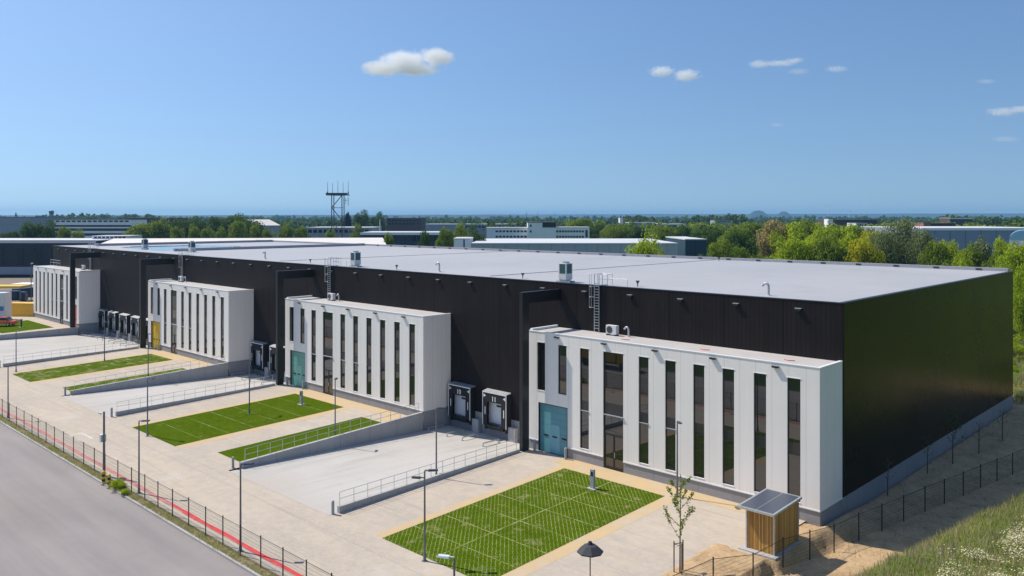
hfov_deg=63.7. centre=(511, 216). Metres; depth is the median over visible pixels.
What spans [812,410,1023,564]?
sparse weeds
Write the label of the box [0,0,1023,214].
sky
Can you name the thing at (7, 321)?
parked car
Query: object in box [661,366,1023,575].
terrain
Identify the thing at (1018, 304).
shrub
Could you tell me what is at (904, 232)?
tree
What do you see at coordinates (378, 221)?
tree
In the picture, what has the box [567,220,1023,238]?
distant wood
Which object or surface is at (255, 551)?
red line
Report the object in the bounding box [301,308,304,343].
window
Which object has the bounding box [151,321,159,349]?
goods door
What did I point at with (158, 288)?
window
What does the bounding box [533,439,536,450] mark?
bollard
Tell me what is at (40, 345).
loading yard
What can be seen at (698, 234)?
tree
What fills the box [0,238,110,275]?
dark hall
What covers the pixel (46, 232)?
tree
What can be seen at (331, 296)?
condenser
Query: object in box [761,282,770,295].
roof vent
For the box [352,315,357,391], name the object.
window
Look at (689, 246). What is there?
building
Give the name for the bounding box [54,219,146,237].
building
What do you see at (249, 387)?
lamp post
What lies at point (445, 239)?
tree
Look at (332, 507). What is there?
bollard
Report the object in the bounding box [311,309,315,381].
window
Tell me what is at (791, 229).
tree
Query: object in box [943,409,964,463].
young tree
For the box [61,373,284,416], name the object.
loading yard
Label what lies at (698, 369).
window
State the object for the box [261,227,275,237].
tree
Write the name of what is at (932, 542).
meadow grass
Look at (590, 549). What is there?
parasol
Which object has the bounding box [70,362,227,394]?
retaining wall
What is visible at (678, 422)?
lamp post
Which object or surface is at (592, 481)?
charging pillar
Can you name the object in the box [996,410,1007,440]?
young tree
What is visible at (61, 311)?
entrance door
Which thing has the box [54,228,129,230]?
window
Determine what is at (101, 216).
distant wood
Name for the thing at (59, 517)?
road
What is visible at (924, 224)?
building
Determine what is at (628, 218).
distant wood
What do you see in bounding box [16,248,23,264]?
window
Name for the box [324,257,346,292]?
roof ladder
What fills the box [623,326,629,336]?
roof vent
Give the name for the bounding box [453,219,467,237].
tree
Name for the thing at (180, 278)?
condenser
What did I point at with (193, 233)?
tree
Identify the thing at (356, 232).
tree
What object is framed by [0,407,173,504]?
faded line
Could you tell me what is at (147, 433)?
lamp post
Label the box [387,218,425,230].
building
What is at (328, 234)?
tree
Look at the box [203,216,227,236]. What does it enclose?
tree
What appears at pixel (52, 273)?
window
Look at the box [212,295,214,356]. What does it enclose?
window
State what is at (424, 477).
lamp post
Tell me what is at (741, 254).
tree
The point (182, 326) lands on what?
window
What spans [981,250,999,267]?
tree
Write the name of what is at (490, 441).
wheel guide
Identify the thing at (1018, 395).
shrub
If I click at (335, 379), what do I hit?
lamp post
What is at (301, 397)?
charging pillar
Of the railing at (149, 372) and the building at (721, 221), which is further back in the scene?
the building at (721, 221)
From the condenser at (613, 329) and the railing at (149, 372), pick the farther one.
the railing at (149, 372)
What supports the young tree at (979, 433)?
on the terrain at (849, 557)
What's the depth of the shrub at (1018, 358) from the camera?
111.60 m
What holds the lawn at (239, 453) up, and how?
on the courtyard
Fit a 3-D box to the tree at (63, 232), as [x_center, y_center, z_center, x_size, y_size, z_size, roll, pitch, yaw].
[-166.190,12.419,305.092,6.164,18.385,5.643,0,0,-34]
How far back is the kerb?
54.23 m
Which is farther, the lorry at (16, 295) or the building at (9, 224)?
the building at (9, 224)
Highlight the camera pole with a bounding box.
[98,411,105,470]
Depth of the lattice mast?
417.34 m
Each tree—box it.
[0,230,21,237]
[19,221,41,237]
[35,219,59,237]
[55,226,71,237]
[71,229,84,237]
[121,223,160,237]
[149,217,171,237]
[162,217,194,237]
[170,226,185,237]
[186,216,209,237]
[188,224,200,237]
[201,226,215,237]
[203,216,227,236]
[212,213,264,235]
[213,224,227,237]
[227,220,249,237]
[246,221,265,237]
[249,222,260,237]
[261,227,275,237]
[278,220,293,237]
[294,225,310,237]
[324,228,336,237]
[342,211,351,226]
[350,224,362,237]
[352,209,370,226]
[371,211,385,230]
[382,232,394,244]
[417,229,430,245]
[435,227,454,246]
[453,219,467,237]
[465,223,485,240]
[564,218,591,226]
[588,223,605,238]
[599,223,635,238]
[623,221,649,238]
[625,227,667,254]
[651,225,679,240]
[663,474,695,574]
[676,224,696,236]
[689,228,707,255]
[697,224,728,253]
[707,239,738,257]
[716,226,753,250]
[724,229,760,257]
[731,245,752,257]
[738,222,764,257]
[751,252,762,258]
[753,219,787,258]
[767,221,809,258]
[769,235,811,260]
[793,234,825,260]
[795,218,817,237]
[804,233,852,261]
[807,222,843,244]
[830,230,857,261]
[834,223,859,242]
[843,235,885,262]
[848,226,874,237]
[859,229,885,241]
[864,220,902,263]
[880,215,923,263]
[881,460,893,495]
[903,228,936,264]
[917,239,950,265]
[922,437,933,473]
[938,239,959,263]
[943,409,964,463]
[950,240,983,266]
[951,249,973,266]
[972,235,992,266]
[973,420,984,452]
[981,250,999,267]
[992,235,1013,266]
[995,241,1023,320]
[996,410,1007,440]
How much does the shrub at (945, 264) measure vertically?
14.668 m
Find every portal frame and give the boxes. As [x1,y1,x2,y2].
[70,252,99,326]
[140,258,172,347]
[276,269,313,385]
[519,289,560,452]
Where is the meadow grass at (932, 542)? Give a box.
[842,489,1023,575]
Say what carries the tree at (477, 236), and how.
on the ground at (464, 225)
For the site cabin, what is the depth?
150.84 m
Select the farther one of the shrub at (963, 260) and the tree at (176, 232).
the tree at (176, 232)
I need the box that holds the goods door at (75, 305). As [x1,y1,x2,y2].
[75,305,76,326]
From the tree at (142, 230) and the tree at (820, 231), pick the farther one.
the tree at (142, 230)
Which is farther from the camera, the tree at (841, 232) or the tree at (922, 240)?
the tree at (841, 232)
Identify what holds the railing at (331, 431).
on the retaining wall at (408, 424)
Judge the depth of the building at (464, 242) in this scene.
222.00 m
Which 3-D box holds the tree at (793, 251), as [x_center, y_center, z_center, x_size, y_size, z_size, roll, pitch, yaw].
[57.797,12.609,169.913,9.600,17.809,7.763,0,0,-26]
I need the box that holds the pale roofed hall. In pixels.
[101,238,385,244]
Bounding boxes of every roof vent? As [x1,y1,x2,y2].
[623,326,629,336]
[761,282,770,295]
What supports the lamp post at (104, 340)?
on the lawn at (64, 371)
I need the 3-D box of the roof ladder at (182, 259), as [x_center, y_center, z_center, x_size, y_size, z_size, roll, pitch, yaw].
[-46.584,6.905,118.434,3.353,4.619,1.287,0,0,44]
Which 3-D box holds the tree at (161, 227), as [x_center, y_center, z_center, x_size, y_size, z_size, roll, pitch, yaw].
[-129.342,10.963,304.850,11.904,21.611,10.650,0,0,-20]
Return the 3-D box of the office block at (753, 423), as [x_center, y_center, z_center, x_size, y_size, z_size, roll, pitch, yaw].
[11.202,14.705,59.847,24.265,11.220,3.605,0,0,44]
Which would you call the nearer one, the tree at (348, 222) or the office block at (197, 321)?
the office block at (197, 321)
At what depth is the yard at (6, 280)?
248.07 m
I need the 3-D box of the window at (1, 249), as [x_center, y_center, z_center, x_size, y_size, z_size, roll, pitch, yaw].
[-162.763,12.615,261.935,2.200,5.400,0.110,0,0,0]
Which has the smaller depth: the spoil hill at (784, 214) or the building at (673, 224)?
the building at (673, 224)
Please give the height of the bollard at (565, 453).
0.900 m
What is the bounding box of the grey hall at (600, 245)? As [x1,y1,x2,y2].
[471,239,677,255]
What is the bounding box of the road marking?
[69,433,93,441]
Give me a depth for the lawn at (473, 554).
51.40 m
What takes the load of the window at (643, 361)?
in the office block at (753, 423)
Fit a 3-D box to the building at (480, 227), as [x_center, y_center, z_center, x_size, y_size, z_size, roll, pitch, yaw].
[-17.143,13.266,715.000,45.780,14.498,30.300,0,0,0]
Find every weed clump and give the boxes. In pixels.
[109,478,127,489]
[119,488,129,494]
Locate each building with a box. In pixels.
[0,217,63,236]
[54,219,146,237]
[92,235,141,238]
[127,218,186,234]
[306,227,380,237]
[360,231,439,245]
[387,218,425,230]
[426,224,462,234]
[453,237,473,247]
[465,224,515,237]
[486,227,527,238]
[527,222,555,238]
[556,227,589,238]
[625,222,655,238]
[652,223,685,238]
[665,236,706,256]
[710,220,732,226]
[817,219,876,226]
[824,218,832,229]
[847,222,867,225]
[914,222,930,225]
[931,223,955,225]
[939,218,972,225]
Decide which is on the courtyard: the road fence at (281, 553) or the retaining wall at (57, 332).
the retaining wall at (57, 332)
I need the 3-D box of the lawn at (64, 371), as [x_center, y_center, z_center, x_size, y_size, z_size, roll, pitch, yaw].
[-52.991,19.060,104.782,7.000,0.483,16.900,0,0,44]
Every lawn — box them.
[0,320,52,332]
[13,354,171,381]
[63,368,185,390]
[133,394,341,445]
[218,417,381,461]
[383,468,663,575]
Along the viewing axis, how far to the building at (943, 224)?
431.94 m
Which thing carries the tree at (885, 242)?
on the ground at (464, 225)
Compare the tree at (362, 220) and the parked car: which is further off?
the tree at (362, 220)
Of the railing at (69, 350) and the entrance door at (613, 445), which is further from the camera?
the railing at (69, 350)
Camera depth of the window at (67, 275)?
142.97 m
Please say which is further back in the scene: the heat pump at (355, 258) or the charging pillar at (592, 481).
the heat pump at (355, 258)
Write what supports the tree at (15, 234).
on the ground at (464, 225)
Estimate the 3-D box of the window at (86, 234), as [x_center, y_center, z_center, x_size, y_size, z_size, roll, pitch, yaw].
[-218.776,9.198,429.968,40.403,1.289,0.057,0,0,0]
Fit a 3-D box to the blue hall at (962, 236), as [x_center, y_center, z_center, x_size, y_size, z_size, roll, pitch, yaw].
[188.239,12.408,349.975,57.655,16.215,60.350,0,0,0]
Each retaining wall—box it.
[0,327,77,339]
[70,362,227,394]
[239,412,422,468]
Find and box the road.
[0,423,253,575]
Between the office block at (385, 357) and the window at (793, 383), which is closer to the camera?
the window at (793, 383)
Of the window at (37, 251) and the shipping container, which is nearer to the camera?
the shipping container
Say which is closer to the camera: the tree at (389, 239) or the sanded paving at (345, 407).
the sanded paving at (345, 407)
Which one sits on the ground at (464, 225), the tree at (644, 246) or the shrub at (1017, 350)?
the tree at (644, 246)
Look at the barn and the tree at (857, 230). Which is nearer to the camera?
the tree at (857, 230)
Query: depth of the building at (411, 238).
299.94 m
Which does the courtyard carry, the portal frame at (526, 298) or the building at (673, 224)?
the portal frame at (526, 298)
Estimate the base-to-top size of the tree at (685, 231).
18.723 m
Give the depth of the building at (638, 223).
620.00 m
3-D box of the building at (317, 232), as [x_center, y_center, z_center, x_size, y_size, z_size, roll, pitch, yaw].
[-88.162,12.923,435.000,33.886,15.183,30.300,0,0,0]
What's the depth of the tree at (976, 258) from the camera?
163.40 m
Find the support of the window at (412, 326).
in the office block at (385, 357)
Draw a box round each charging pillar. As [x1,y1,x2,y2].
[297,390,304,404]
[586,469,598,490]
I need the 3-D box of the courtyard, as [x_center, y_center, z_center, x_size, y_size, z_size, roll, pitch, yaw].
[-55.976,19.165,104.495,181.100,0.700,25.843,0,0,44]
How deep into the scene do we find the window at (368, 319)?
82.32 m
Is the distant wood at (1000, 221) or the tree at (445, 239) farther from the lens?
the distant wood at (1000, 221)
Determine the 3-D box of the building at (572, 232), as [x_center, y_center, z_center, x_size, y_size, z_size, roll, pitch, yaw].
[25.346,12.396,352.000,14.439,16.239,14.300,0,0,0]
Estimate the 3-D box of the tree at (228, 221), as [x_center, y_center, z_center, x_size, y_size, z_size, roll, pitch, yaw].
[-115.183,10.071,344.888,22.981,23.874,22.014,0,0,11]
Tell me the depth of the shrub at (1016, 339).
125.46 m
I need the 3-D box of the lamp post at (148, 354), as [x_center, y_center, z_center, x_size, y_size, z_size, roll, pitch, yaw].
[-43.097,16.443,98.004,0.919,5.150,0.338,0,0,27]
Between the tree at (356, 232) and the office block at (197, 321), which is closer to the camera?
the office block at (197, 321)
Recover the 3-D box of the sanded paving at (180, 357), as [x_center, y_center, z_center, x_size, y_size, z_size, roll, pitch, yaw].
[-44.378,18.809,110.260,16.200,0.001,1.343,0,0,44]
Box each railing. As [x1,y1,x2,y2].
[3,340,136,363]
[74,355,224,385]
[116,375,272,411]
[245,403,418,457]
[339,438,516,505]
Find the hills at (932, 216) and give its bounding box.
[367,213,1023,218]
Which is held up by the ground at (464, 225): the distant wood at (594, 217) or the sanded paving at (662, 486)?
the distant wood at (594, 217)
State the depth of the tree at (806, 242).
170.05 m
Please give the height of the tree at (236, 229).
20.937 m
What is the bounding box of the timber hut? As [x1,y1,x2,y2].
[737,488,801,560]
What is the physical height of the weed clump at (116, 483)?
0.726 m
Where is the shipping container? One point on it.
(22, 308)
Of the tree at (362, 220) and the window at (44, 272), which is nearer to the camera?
the window at (44, 272)
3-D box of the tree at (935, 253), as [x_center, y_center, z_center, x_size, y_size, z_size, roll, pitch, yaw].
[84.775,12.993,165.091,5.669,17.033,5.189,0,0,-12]
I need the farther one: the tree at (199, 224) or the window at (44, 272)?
the tree at (199, 224)
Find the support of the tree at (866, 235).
on the ground at (464, 225)
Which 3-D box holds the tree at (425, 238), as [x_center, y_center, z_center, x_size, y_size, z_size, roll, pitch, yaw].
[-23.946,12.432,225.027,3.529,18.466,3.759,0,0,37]
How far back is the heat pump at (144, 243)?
143.29 m
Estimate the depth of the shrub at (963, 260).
137.07 m
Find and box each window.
[0,248,3,264]
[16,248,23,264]
[34,248,40,264]
[35,270,36,311]
[39,271,40,312]
[43,272,44,313]
[47,272,48,314]
[51,248,52,264]
[51,273,52,315]
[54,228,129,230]
[55,225,131,226]
[55,273,56,316]
[66,275,67,319]
[71,233,122,235]
[151,287,152,313]
[158,288,159,315]
[164,289,166,343]
[181,291,183,348]
[189,292,190,350]
[197,293,198,352]
[204,294,206,354]
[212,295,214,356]
[221,297,223,358]
[289,306,293,341]
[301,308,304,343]
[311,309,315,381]
[340,314,344,388]
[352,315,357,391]
[366,317,370,395]
[380,319,384,398]
[394,321,399,402]
[409,323,414,406]
[537,341,544,390]
[558,344,566,395]
[579,347,588,449]
[638,356,648,464]
[664,360,675,471]
[693,364,704,478]
[722,368,734,486]
[753,372,765,492]
[788,377,800,503]
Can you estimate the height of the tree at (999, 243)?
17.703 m
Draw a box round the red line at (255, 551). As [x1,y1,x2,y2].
[173,504,303,575]
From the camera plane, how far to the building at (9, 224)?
520.00 m
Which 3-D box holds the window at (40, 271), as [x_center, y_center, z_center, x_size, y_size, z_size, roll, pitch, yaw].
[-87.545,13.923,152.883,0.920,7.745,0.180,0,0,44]
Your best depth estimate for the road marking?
72.95 m
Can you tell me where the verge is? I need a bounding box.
[0,415,278,575]
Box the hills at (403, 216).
[1,215,545,219]
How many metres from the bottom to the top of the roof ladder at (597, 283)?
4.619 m
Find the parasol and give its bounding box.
[577,541,602,575]
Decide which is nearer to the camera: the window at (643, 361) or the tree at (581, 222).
the window at (643, 361)
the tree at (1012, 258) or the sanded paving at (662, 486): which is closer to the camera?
the sanded paving at (662, 486)
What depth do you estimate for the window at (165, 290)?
115.38 m
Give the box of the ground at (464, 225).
[64,219,898,470]
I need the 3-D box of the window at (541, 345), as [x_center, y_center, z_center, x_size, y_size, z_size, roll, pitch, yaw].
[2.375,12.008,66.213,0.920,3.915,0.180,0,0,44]
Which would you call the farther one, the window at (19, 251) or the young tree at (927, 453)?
the window at (19, 251)
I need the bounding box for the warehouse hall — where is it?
[53,240,1012,514]
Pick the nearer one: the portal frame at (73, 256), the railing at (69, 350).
the railing at (69, 350)
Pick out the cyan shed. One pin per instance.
(1017, 237)
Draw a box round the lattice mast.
[326,182,349,237]
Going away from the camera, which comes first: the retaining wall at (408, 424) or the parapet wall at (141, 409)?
the retaining wall at (408, 424)
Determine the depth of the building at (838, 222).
560.00 m
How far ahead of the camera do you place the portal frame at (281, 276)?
92.26 m
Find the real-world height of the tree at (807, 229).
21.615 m
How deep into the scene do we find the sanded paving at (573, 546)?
52.12 m
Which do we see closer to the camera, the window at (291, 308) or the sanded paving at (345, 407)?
the sanded paving at (345, 407)
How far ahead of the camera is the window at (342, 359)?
85.43 m
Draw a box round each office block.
[33,265,99,333]
[148,278,253,375]
[285,295,450,429]
[529,325,842,526]
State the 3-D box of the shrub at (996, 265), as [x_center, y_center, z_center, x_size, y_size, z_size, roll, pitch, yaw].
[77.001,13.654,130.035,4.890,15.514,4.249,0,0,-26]
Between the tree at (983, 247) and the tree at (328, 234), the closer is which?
the tree at (983, 247)
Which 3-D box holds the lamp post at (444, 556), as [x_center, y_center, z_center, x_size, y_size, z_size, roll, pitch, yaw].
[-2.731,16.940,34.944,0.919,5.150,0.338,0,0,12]
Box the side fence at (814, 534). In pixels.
[673,449,1023,575]
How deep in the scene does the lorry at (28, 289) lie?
189.33 m
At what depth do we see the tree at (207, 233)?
274.35 m
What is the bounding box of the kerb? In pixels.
[0,422,260,575]
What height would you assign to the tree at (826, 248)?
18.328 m
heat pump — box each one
[141,239,148,248]
[188,241,195,251]
[349,251,361,266]
[556,261,574,282]
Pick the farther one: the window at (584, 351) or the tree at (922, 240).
the tree at (922, 240)
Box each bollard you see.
[101,470,104,485]
[106,474,110,488]
[330,500,334,514]
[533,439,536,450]
[564,447,566,459]
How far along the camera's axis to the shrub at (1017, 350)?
116.86 m
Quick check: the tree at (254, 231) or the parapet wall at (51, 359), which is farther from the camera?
the tree at (254, 231)
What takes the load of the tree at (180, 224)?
on the ground at (464, 225)
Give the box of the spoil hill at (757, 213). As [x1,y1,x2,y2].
[746,210,770,218]
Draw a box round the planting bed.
[376,414,403,420]
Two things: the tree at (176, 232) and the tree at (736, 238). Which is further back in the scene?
the tree at (176, 232)
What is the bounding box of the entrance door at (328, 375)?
[324,370,332,394]
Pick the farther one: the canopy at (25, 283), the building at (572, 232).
the building at (572, 232)
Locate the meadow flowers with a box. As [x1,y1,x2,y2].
[934,515,1023,575]
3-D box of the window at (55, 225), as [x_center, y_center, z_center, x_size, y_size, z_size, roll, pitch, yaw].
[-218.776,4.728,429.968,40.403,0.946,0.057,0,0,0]
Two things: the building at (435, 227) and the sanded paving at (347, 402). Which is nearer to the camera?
the sanded paving at (347, 402)
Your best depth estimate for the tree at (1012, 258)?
148.84 m
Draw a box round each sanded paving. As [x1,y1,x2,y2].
[12,352,180,382]
[131,391,354,447]
[152,350,211,365]
[295,389,395,414]
[376,464,681,575]
[554,458,745,512]
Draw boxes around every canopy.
[0,285,30,301]
[10,282,32,284]
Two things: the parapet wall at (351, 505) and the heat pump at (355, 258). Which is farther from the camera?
the heat pump at (355, 258)
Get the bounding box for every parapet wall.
[3,346,138,366]
[115,383,274,416]
[337,449,519,513]
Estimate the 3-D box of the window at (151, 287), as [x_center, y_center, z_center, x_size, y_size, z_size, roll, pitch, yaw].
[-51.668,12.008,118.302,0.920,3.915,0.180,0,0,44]
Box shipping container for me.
[12,302,33,316]
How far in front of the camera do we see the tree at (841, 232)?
233.36 m
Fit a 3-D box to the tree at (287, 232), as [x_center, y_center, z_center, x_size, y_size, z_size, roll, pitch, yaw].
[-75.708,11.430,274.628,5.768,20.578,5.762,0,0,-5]
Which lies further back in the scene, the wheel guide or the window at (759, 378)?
the wheel guide
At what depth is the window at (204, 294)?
106.76 m
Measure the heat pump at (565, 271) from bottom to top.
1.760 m
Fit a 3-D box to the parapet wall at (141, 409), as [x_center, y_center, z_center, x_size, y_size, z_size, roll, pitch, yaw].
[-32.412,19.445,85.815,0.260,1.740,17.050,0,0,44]
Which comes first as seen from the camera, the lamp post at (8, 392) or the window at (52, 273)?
the lamp post at (8, 392)
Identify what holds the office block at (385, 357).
on the courtyard
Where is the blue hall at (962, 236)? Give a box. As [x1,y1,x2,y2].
[860,226,1023,262]
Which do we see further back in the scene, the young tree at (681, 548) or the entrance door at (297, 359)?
the entrance door at (297, 359)
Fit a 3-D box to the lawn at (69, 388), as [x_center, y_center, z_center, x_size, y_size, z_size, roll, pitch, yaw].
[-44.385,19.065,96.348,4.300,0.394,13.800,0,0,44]
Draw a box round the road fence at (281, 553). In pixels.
[1,399,332,575]
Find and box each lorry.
[0,290,27,301]
[12,287,32,296]
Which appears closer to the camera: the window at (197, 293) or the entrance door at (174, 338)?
the window at (197, 293)
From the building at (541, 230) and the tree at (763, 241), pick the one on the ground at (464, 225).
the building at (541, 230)
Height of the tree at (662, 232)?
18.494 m
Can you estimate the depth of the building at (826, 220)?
558.57 m
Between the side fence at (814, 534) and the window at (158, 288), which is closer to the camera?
the side fence at (814, 534)
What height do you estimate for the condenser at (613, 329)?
0.800 m
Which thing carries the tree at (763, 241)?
on the land
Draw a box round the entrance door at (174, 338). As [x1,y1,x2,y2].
[172,335,176,353]
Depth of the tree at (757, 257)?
149.46 m
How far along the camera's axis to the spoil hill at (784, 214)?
6957.22 m
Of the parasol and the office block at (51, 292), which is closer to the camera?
the parasol
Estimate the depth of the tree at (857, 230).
228.82 m
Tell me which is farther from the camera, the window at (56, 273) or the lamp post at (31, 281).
the lamp post at (31, 281)
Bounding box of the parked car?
[0,317,17,325]
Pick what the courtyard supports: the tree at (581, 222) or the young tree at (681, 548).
the young tree at (681, 548)
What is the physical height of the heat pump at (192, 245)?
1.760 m
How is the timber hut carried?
on the terrain at (849, 557)
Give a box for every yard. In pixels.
[0,276,32,301]
[0,333,147,366]
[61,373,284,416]
[229,425,518,515]
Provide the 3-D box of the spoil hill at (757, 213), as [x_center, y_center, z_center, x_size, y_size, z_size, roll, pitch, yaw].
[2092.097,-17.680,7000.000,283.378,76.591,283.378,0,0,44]
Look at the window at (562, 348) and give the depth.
64.76 m
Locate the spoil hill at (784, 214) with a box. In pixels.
[775,211,793,217]
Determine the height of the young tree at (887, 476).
2.716 m
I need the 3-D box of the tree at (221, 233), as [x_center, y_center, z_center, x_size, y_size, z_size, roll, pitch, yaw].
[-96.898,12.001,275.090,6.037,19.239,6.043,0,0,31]
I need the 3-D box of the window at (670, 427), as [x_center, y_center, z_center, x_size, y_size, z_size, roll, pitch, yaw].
[11.127,13.923,57.756,0.920,7.745,0.210,0,0,44]
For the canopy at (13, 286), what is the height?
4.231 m
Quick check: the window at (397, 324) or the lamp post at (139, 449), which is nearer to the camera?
the lamp post at (139, 449)
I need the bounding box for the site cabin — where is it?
[0,292,11,317]
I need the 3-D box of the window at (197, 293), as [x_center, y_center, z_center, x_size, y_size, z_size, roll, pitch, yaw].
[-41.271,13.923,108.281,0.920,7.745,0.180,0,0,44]
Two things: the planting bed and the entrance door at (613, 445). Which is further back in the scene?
the planting bed
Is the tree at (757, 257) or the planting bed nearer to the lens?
the planting bed
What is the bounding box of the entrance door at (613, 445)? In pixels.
[605,434,622,471]
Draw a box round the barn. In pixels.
[251,219,279,237]
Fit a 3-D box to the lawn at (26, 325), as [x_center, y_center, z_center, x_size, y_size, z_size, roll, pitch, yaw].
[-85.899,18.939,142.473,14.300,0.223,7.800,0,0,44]
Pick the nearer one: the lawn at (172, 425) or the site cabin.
the lawn at (172, 425)
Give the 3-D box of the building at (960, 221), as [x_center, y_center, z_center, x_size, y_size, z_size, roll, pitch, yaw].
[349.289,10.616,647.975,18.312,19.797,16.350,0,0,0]
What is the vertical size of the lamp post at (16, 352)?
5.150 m
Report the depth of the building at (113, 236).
275.00 m
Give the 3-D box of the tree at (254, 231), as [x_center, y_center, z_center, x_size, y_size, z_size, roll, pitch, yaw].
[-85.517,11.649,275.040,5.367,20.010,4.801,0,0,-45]
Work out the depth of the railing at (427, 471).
59.30 m
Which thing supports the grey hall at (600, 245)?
on the ground at (464, 225)
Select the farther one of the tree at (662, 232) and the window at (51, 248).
the tree at (662, 232)
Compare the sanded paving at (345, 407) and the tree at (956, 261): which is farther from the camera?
the tree at (956, 261)
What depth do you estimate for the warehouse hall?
73.62 m
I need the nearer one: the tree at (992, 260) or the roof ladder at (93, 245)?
the roof ladder at (93, 245)
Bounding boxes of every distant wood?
[0,214,1023,222]
[35,213,161,218]
[79,215,1023,227]
[201,217,1023,234]
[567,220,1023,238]
[620,215,655,222]
[685,213,752,224]
[942,214,1023,226]
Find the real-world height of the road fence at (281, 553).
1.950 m
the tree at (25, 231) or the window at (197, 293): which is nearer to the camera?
the window at (197, 293)
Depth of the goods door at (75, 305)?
140.10 m
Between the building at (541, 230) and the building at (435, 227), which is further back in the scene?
the building at (435, 227)
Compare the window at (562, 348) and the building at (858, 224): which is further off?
the building at (858, 224)
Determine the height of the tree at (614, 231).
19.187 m
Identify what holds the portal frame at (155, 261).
on the courtyard
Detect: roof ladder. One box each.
[88,243,98,264]
[179,249,193,275]
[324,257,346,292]
[589,273,627,330]
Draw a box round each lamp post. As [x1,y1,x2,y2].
[7,365,15,417]
[15,331,18,371]
[31,263,33,301]
[104,321,107,360]
[137,420,149,493]
[146,378,153,436]
[147,333,151,376]
[237,462,253,551]
[248,359,251,413]
[334,378,337,435]
[411,469,437,561]
[435,407,445,474]
[437,554,454,575]
[676,421,681,497]
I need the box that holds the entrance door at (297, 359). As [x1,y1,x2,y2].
[290,350,304,387]
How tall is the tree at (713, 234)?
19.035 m
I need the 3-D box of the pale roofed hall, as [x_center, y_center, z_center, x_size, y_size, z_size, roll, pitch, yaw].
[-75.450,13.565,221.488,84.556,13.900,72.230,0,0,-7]
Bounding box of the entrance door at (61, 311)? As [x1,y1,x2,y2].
[60,309,63,323]
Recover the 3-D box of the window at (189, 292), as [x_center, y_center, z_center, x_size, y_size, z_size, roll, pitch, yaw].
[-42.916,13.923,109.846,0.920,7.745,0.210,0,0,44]
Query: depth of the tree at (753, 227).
277.58 m
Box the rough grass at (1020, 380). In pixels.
[1013,336,1023,404]
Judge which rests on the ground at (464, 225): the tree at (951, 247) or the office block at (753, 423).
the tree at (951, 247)
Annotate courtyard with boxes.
[0,316,804,575]
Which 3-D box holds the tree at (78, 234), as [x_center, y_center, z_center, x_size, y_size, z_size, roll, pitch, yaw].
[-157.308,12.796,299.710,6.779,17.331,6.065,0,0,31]
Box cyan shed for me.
[1009,230,1023,309]
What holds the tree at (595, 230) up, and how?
on the ground at (464, 225)
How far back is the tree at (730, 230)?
267.51 m
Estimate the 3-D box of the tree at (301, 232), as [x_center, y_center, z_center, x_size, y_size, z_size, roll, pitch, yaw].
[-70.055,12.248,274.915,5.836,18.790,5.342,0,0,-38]
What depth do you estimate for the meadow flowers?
40.37 m
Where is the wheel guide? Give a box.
[481,439,500,446]
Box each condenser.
[178,276,183,281]
[328,293,335,300]
[606,324,618,335]
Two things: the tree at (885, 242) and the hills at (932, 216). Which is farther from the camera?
the hills at (932, 216)
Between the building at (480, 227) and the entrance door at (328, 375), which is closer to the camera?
the entrance door at (328, 375)
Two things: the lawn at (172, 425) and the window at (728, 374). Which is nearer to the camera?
the window at (728, 374)
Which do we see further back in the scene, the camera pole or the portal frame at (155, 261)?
the portal frame at (155, 261)
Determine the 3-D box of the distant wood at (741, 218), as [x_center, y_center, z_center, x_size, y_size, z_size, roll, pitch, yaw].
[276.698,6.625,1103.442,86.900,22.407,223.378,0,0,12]
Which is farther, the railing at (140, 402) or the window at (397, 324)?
the railing at (140, 402)
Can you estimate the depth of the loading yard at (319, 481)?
64.59 m
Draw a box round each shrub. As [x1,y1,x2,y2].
[940,256,950,265]
[957,258,968,266]
[988,256,1016,290]
[1013,262,1023,344]
[1013,333,1023,344]
[1013,341,1023,354]
[1013,389,1023,398]
[1015,356,1023,362]
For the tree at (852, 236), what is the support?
on the ground at (464, 225)
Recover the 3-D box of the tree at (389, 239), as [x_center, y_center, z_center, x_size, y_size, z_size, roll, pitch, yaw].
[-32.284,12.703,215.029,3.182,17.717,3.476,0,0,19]
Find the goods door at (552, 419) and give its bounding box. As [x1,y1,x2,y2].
[538,402,567,457]
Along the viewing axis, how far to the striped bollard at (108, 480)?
59.62 m
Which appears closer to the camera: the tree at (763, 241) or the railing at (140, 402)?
the railing at (140, 402)

